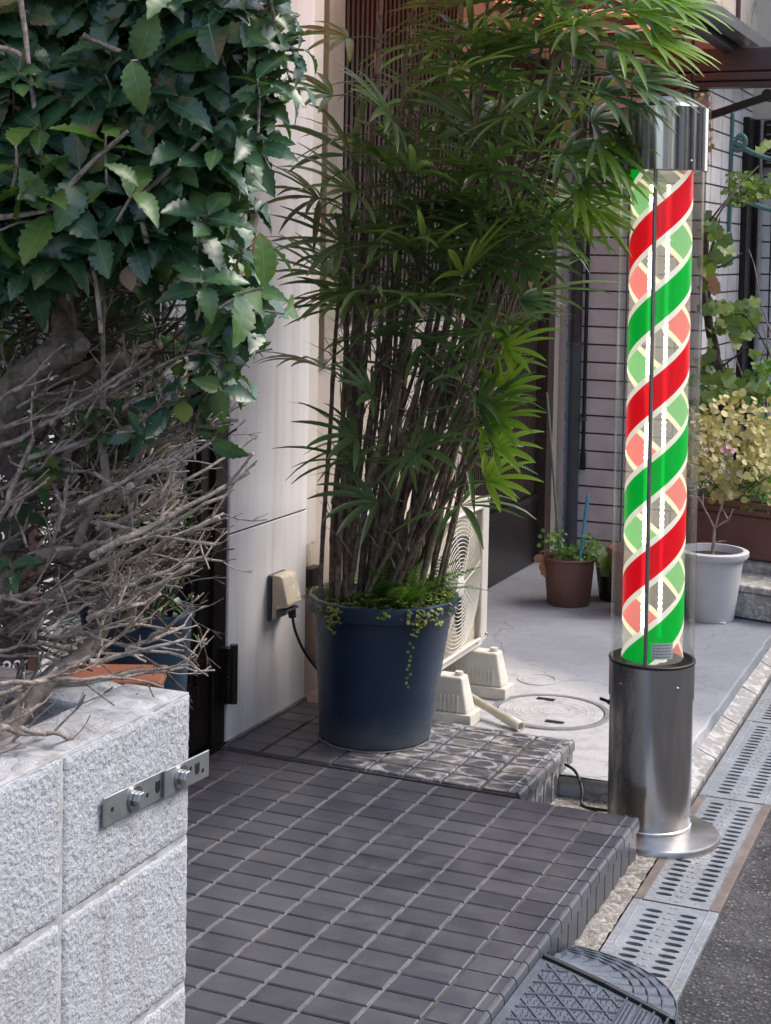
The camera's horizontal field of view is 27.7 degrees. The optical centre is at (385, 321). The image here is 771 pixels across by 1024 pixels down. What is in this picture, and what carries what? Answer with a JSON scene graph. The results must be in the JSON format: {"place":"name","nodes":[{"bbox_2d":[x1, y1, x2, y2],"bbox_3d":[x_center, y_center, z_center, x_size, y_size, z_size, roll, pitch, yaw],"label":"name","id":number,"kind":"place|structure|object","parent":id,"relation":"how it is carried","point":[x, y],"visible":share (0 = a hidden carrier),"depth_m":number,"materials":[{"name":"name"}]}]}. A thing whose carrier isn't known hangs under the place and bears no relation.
{"place":"outdoors","nodes":[
{"label":"outdoors","id":0,"kind":"place"},
{"bbox_2d":[70,664,167,687],"bbox_3d":[-0.470,0.702,2.752,0.164,0.174,0.114,1,3,-2],"label":"flower box","id":1,"kind":"object","parent":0,"point":[159,678],"visible":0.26,"depth_m":2.74,"materials":[{"name":"ceramic"}]},
{"bbox_2d":[222,701,574,803],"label":"porch floor","id":2,"kind":"structure","parent":0,"point":[534,770],"depth_m":4.16,"materials":[{"name":"tile"}]},
{"bbox_2d":[309,580,458,753],"bbox_3d":[-0.007,0.942,4.305,0.413,0.400,0.413,2,3,23],"label":"plant pot","id":3,"kind":"object","parent":2,"relation":"on","point":[369,702],"visible":0.79,"depth_m":4.16,"materials":[{"name":"blue plastic"}]},
{"bbox_2d":[298,587,353,612],"bbox_3d":[-0.167,0.749,4.268,0.156,0.041,0.176,-1,4,-42],"label":"fern","id":4,"kind":"object","parent":3,"relation":"on","point":[304,596],"visible":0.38,"depth_m":4.26,"materials":[{"name":"green plant"}]},
{"bbox_2d":[352,591,407,612],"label":"leafy weed","id":5,"kind":"object","parent":3,"relation":"in","point":[366,594],"visible":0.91,"depth_m":4.15,"materials":[{"name":"green plant"}]},
{"bbox_2d":[310,577,456,687],"bbox_3d":[0.001,0.838,4.284,0.429,0.238,0.422,2,3,23],"label":"creeping plant","id":6,"kind":"object","parent":3,"relation":"in","point":[385,617],"visible":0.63,"depth_m":4.14,"materials":[{"name":"green plant"}]},
{"bbox_2d":[368,553,491,608],"bbox_3d":[0.125,0.701,4.217,0.391,0.152,0.255,-1,4,-42],"label":"fern","id":7,"kind":"object","parent":3,"relation":"on","point":[385,588],"visible":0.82,"depth_m":4.18,"materials":[{"name":"green plant"}]},
{"bbox_2d":[253,0,732,608],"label":"palm plant","id":8,"kind":"object","parent":3,"relation":"in","point":[385,534],"visible":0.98,"depth_m":4.01,"materials":[{"name":"plant"}]},
{"bbox_2d":[304,549,770,801],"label":"pavement","id":9,"kind":"structure","parent":0,"point":[530,629],"depth_m":5.49,"materials":[{"name":"concrete"}]},
{"bbox_2d":[433,670,480,725],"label":"mounting block","id":10,"kind":"structure","parent":9,"relation":"on","point":[454,702],"depth_m":4.61,"materials":[{"name":"beige plastic"}]},
{"bbox_2d":[341,490,490,669],"bbox_3d":[0.107,0.793,4.819,0.294,0.468,0.535,2,3,23],"label":"air conditioner","id":11,"kind":"object","parent":10,"relation":"on","point":[467,632],"visible":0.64,"depth_m":4.83,"materials":[{"name":"beige metal"}]},
{"bbox_2d":[441,647,513,699],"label":"mounting block","id":12,"kind":"structure","parent":9,"relation":"on","point":[484,669],"depth_m":4.90,"materials":[{"name":"beige plastic"}]},
{"bbox_2d":[472,693,524,731],"bbox_3d":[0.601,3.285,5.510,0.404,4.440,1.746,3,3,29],"label":"drain pipe","id":13,"kind":"object","parent":9,"relation":"on","point":[513,722],"visible":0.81,"depth_m":4.62,"materials":[{"name":"plastic"}]},
{"bbox_2d":[517,673,558,684],"bbox_3d":[0.498,1.169,5.119,0.136,0.003,0.136,2,3,23],"label":"inspection lid","id":14,"kind":"object","parent":9,"relation":"on","point":[537,679],"visible":1,"depth_m":5.12,"materials":[{"name":"plastic"}]},
{"bbox_2d":[493,694,608,729],"bbox_3d":[0.502,1.185,4.763,0.366,0.007,0.366,2,3,23],"label":"manhole cover","id":15,"kind":"object","parent":9,"relation":"on","point":[551,711],"visible":0.88,"depth_m":4.76,"materials":[{"name":"concrete"}]},
{"bbox_2d":[543,551,595,607],"bbox_3d":[0.730,1.028,6.235,0.212,0.190,0.212,2,3,23],"label":"plant pot","id":16,"kind":"object","parent":9,"relation":"on","point":[568,581],"visible":0.84,"depth_m":6.16,"materials":[{"name":"brown plastic"}]},
{"bbox_2d":[533,553,546,576],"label":"dry leaves","id":17,"kind":"object","parent":16,"relation":"in","point":[538,558],"visible":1,"depth_m":6.21,"materials":[{"name":"brown plant"}]},
{"bbox_2d":[546,392,560,555],"bbox_3d":[0.675,0.629,6.287,0.011,0.682,0.139,0,3,-28],"label":"plant stake","id":18,"kind":"object","parent":16,"relation":"on","point":[552,465],"visible":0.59,"depth_m":6.29,"materials":[{"name":"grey wood"}]},
{"bbox_2d":[537,526,601,566],"bbox_3d":[0.729,0.891,6.205,0.295,0.153,0.250,2,3,23],"label":"potted plant","id":19,"kind":"object","parent":16,"relation":"on","point":[575,549],"visible":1,"depth_m":6.20,"materials":[{"name":"green plant"}]},
{"bbox_2d":[578,494,589,560],"bbox_3d":[0.784,0.830,6.203,0.058,0.292,0.013,-1,4,-40],"label":"plant stake","id":20,"kind":"object","parent":16,"relation":"in","point":[584,523],"visible":0.86,"depth_m":6.20,"materials":[{"name":"blue plastic"}]},
{"bbox_2d":[595,558,613,601],"bbox_3d":[0.926,1.042,6.324,0.168,0.160,0.168,2,3,23],"label":"plant pot","id":21,"kind":"object","parent":9,"relation":"on","point":[605,588],"visible":0.19,"depth_m":6.28,"materials":[{"name":"black plastic"}]},
{"bbox_2d":[589,539,615,576],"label":"trailing plant","id":22,"kind":"object","parent":21,"relation":"in","point":[604,566],"visible":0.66,"depth_m":6.19,"materials":[{"name":"green plant"}]},
{"bbox_2d":[608,542,663,615],"bbox_3d":[0.981,1.004,6.081,0.240,0.260,0.240,2,3,23],"label":"plant pot","id":23,"kind":"object","parent":9,"relation":"on","point":[620,553],"visible":0.29,"depth_m":6.03,"materials":[{"name":"ceramic"}]},
{"bbox_2d":[681,543,748,624],"bbox_3d":[1.253,1.008,6.018,0.276,0.270,0.276,2,3,23],"label":"plant pot","id":24,"kind":"object","parent":9,"relation":"on","point":[712,583],"visible":0.87,"depth_m":5.93,"materials":[{"name":"plastic"}]},
{"bbox_2d":[697,492,733,554],"bbox_3d":[1.264,0.777,6.006,0.148,0.253,0.023,3,3,29],"label":"bare shrub","id":25,"kind":"object","parent":24,"relation":"on","point":[715,526],"visible":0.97,"depth_m":6.01,"materials":[{"name":"plant"}]},
{"bbox_2d":[684,591,770,621],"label":"concrete block","id":26,"kind":"structure","parent":9,"relation":"on","point":[753,606],"depth_m":6.00,"materials":[{"name":"grey concrete"}]},
{"bbox_2d":[739,572,770,595],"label":"concrete block","id":27,"kind":"structure","parent":26,"relation":"on","point":[754,583],"depth_m":6.04,"materials":[{"name":"grey concrete"}]},
{"bbox_2d":[742,559,770,575],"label":"concrete block","id":28,"kind":"structure","parent":27,"relation":"on","point":[757,567],"depth_m":6.25,"materials":[{"name":"grey concrete"}]},
{"bbox_2d":[669,811,770,1023],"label":"road","id":29,"kind":"structure","parent":0,"point":[729,981],"depth_m":3.24,"materials":[{"name":"grey asphalt"}]},
{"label":"ground","id":30,"kind":"structure","parent":0,"visible":0},
{"bbox_2d":[0,0,573,758],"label":"shop building","id":31,"kind":"structure","parent":30,"relation":"on","point":[266,670],"depth_m":4.53,"materials":[{"name":"paint"}]},
{"bbox_2d":[0,407,39,670],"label":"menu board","id":32,"kind":"object","parent":31,"relation":"attached to","point":[31,664],"visible":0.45,"depth_m":2.98,"materials":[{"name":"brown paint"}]},
{"bbox_2d":[36,378,54,671],"bbox_3d":[-0.670,0.429,3.018,0.042,0.704,0.060,2,3,12],"label":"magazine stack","id":33,"kind":"object","parent":32,"relation":"attached to","point":[42,666],"visible":0.06,"depth_m":3.02,"materials":[{"name":"white paper"}]},
{"bbox_2d":[0,268,237,754],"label":"door","id":34,"kind":"structure","parent":31,"relation":"in","point":[197,686],"depth_m":4.08,"materials":[{"name":"brown metal"}]},
{"bbox_2d":[267,569,300,620],"bbox_3d":[-0.286,0.779,4.448,0.063,0.132,0.097,2,3,23],"label":"wall outlet","id":35,"kind":"object","parent":31,"relation":"attached to","point":[283,593],"depth_m":4.42,"materials":[{"name":"beige plastic"}]},
{"bbox_2d":[288,609,316,669],"bbox_3d":[-0.163,0.970,4.514,0.259,0.314,0.040,0,3,-20],"label":"power cord","id":36,"kind":"object","parent":35,"relation":"attached to","point":[292,614],"visible":0.55,"depth_m":4.47,"materials":[{"name":"black rubber"}]},
{"bbox_2d":[305,0,323,664],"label":"pipe duct","id":37,"kind":"object","parent":31,"relation":"attached to","point":[312,573],"visible":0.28,"depth_m":4.73,"materials":[{"name":"beige plastic"}]},
{"bbox_2d":[462,40,542,587],"bbox_3d":[0.475,-0.019,6.558,0.070,2.240,0.995,2,3,23],"label":"sliding door","id":38,"kind":"structure","parent":31,"relation":"in","point":[512,538],"depth_m":6.73,"materials":[{"name":"brown wood"}]},
{"bbox_2d":[219,705,537,798],"bbox_3d":[0.026,1.229,4.258,0.841,0.160,0.475,2,3,23],"label":"porch base","id":39,"kind":"object","parent":30,"relation":"on","point":[479,790],"visible":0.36,"depth_m":4.05,"materials":[{"name":"concrete"}]},
{"bbox_2d":[194,751,597,1023],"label":"porch base","id":40,"kind":"object","parent":30,"relation":"on","point":[495,932],"visible":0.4,"depth_m":3.12,"materials":[{"name":"concrete"}]},
{"bbox_2d":[184,751,638,1023],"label":"porch floor","id":41,"kind":"structure","parent":40,"relation":"on","point":[556,911],"depth_m":3.30,"materials":[{"name":"tile"}]},
{"bbox_2d":[0,666,188,1023],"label":"block planter","id":42,"kind":"object","parent":41,"relation":"on","point":[93,912],"visible":0.94,"depth_m":1.97,"materials":[{"name":"rough grey granite"},{"name":"mortar"},{"name":"dark soil"}]},
{"bbox_2d":[102,750,208,827],"bbox_3d":[-0.294,0.614,2.067,0.018,0.049,0.256,2,3,23],"label":"latch plate","id":43,"kind":"object","parent":42,"relation":"attached to","point":[132,798],"visible":1,"depth_m":2.06,"materials":[{"name":"metal"}]},
{"bbox_2d":[0,0,325,754],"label":"holly bush","id":44,"kind":"object","parent":42,"relation":"in","point":[141,141],"visible":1,"depth_m":2.05,"materials":[{"name":"green plant"}]},
{"bbox_2d":[99,597,194,691],"bbox_3d":[-0.486,0.732,3.149,0.200,0.315,0.200,2,3,23],"label":"plant pot","id":45,"kind":"object","parent":41,"relation":"on","point":[144,633],"visible":0.18,"depth_m":3.07,"materials":[{"name":"blue plastic"}]},
{"bbox_2d":[81,466,202,646],"bbox_3d":[-0.482,0.468,3.130,0.253,0.369,0.231,2,3,23],"label":"potted plant","id":46,"kind":"object","parent":45,"relation":"in","point":[177,600],"visible":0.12,"depth_m":3.13,"materials":[{"name":"grey plant"}]},
{"bbox_2d":[186,756,556,1023],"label":"porch grout","id":47,"kind":"object","parent":41,"relation":"on","point":[342,914],"visible":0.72,"depth_m":3.33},
{"bbox_2d":[551,795,656,950],"bbox_3d":[-0.069,1.350,2.645,0.477,0.070,3.707,2,3,23],"label":"gutter","id":48,"kind":"object","parent":30,"relation":"on","point":[599,926],"visible":0.24,"depth_m":3.53,"materials":[{"name":"concrete"}]},
{"bbox_2d":[491,945,678,1023],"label":"rubber ramp","id":49,"kind":"structure","parent":48,"relation":"on","point":[574,984],"depth_m":2.95,"materials":[{"name":"grey rubber"}]},
{"bbox_2d":[564,763,606,811],"bbox_3d":[0.531,1.234,4.121,0.045,0.080,0.224,-1,3,-33],"label":"power cord","id":50,"kind":"object","parent":48,"relation":"on","point":[574,770],"visible":0.84,"depth_m":4.13,"materials":[{"name":"black rubber"}]},
{"bbox_2d":[600,96,720,860],"bbox_3d":[0.683,0.366,3.862,0.332,1.840,0.300,2,3,23],"label":"barber pole","id":51,"kind":"object","parent":48,"relation":"on","point":[649,702],"visible":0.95,"depth_m":3.85,"materials":[{"name":"metal"}]},
{"bbox_2d":[598,860,656,950],"bbox_3d":[1.140,1.307,4.737,0.290,0.008,8.500,2,3,23],"label":"drain channel","id":52,"kind":"object","parent":30,"relation":"on","point":[620,916],"depth_m":3.58,"materials":[{"name":"concrete"},{"name":"galvanised steel"}]},
{"bbox_2d":[600,898,718,1018],"bbox_3d":[0.505,1.336,3.148,0.192,0.056,0.731,2,3,23],"label":"drain grate","id":53,"kind":"object","parent":52,"relation":"on","point":[665,944],"visible":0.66,"depth_m":3.31,"materials":[{"name":"grey metal"}]},
{"bbox_2d":[634,795,770,915],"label":"drain grate","id":54,"kind":"object","parent":52,"relation":"on","point":[706,882],"visible":0.83,"depth_m":3.71,"materials":[{"name":"grey metal"}]},
{"bbox_2d":[699,721,770,805],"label":"drain grate","id":55,"kind":"object","parent":52,"relation":"on","point":[741,772],"visible":1,"depth_m":4.41,"materials":[{"name":"grey metal"}]},
{"bbox_2d":[746,682,770,723],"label":"drain grate","id":56,"kind":"object","parent":52,"relation":"on","point":[760,712],"visible":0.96,"depth_m":5.00,"materials":[{"name":"grey metal"}]},
{"bbox_2d":[562,0,770,549],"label":"brick house","id":57,"kind":"structure","parent":30,"relation":"on","point":[604,475],"depth_m":7.32,"materials":[{"name":"grey tile"}]},
{"bbox_2d":[562,44,588,549],"bbox_3d":[0.905,-0.450,7.279,0.102,3.050,0.075,2,3,23],"label":"downpipe","id":58,"kind":"object","parent":57,"relation":"attached to","point":[573,418],"visible":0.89,"depth_m":7.29,"materials":[{"name":"grey metal"}]},
{"bbox_2d":[580,49,594,469],"bbox_3d":[0.949,-0.639,7.280,0.024,2.670,0.020,2,3,23],"label":"cable conduit","id":59,"kind":"object","parent":57,"relation":"attached to","point":[582,460],"visible":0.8,"depth_m":7.31,"materials":[{"name":"black plastic"}]},
{"bbox_2d":[495,0,770,95],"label":"entrance canopy","id":60,"kind":"object","parent":57,"relation":"attached to","point":[741,52],"visible":0.26,"depth_m":6.88,"materials":[{"name":"brown paint"}]},
{"bbox_2d":[691,27,694,102],"bbox_3d":[1.214,-0.929,6.200,0.027,0.820,0.012,2,3,23],"label":"hanging rod","id":61,"kind":"object","parent":60,"relation":"hanging from","point":[693,70],"depth_m":6.19,"materials":[{"name":"brown metal"}]},
{"bbox_2d":[709,89,770,119],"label":"awning arm","id":62,"kind":"object","parent":60,"relation":"hanging from","point":[765,96],"visible":0.92,"depth_m":6.41},
{"bbox_2d":[694,91,714,167],"bbox_3d":[1.314,-0.800,6.469,0.091,0.328,0.281,2,3,13],"label":"withered vine","id":63,"kind":"object","parent":62,"relation":"attached to","point":[700,99],"visible":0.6,"depth_m":6.45,"materials":[{"name":"brown plant"}]},
{"bbox_2d":[727,113,770,231],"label":"scroll bracket","id":64,"kind":"object","parent":57,"relation":"attached to","point":[736,146],"visible":0.62,"depth_m":7.53,"materials":[{"name":"metal"}]},
{"bbox_2d":[764,120,770,167],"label":"window","id":65,"kind":"structure","parent":57,"relation":"in","point":[767,164],"depth_m":8.00,"materials":[{"name":"black glass"}]},
{"bbox_2d":[691,647,770,805],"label":"curb","id":66,"kind":"structure","parent":30,"relation":"on","point":[710,752],"depth_m":4.80,"materials":[{"name":"concrete"}]},
{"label":"concrete block","id":67,"kind":"object","parent":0,"visible":0},
{"bbox_2d":[685,486,770,562],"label":"flower trough","id":68,"kind":"object","parent":67,"relation":"on","point":[746,530],"visible":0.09,"depth_m":6.36,"materials":[{"name":"plastic"}]},
{"bbox_2d":[682,388,770,504],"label":"yellow plant","id":69,"kind":"object","parent":68,"relation":"in","point":[759,438],"visible":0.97,"depth_m":6.13,"materials":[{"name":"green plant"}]},
{"bbox_2d":[686,409,770,518],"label":"leafy shrub","id":70,"kind":"object","parent":68,"relation":"in","point":[758,489],"visible":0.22,"depth_m":6.39,"materials":[{"name":"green plant"}]},
{"bbox_2d":[688,138,770,433],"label":"climbing vine","id":71,"kind":"object","parent":70,"relation":"on","point":[715,377],"visible":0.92,"depth_m":6.38,"materials":[{"name":"green plant"}]},
{"bbox_2d":[723,361,765,409],"bbox_3d":[1.448,0.255,6.469,0.285,0.223,0.085,1,3,7],"label":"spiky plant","id":72,"kind":"object","parent":71,"relation":"attached to","point":[755,374],"visible":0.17,"depth_m":6.49,"materials":[{"name":"green plant"}]},
{"bbox_2d":[720,170,770,207],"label":"hanging foliage","id":73,"kind":"object","parent":71,"relation":"attached to","point":[746,192],"visible":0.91,"depth_m":6.70,"materials":[{"name":"green plant"}]},
{"bbox_2d":[733,250,770,382],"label":"bare vine","id":74,"kind":"object","parent":71,"relation":"attached to","point":[763,328],"visible":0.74,"depth_m":6.40,"materials":[{"name":"brown plant"}]},
{"bbox_2d":[742,351,770,419],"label":"leafy shrub","id":75,"kind":"object","parent":70,"relation":"on","point":[763,374],"visible":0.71,"depth_m":6.41,"materials":[{"name":"green plant"}]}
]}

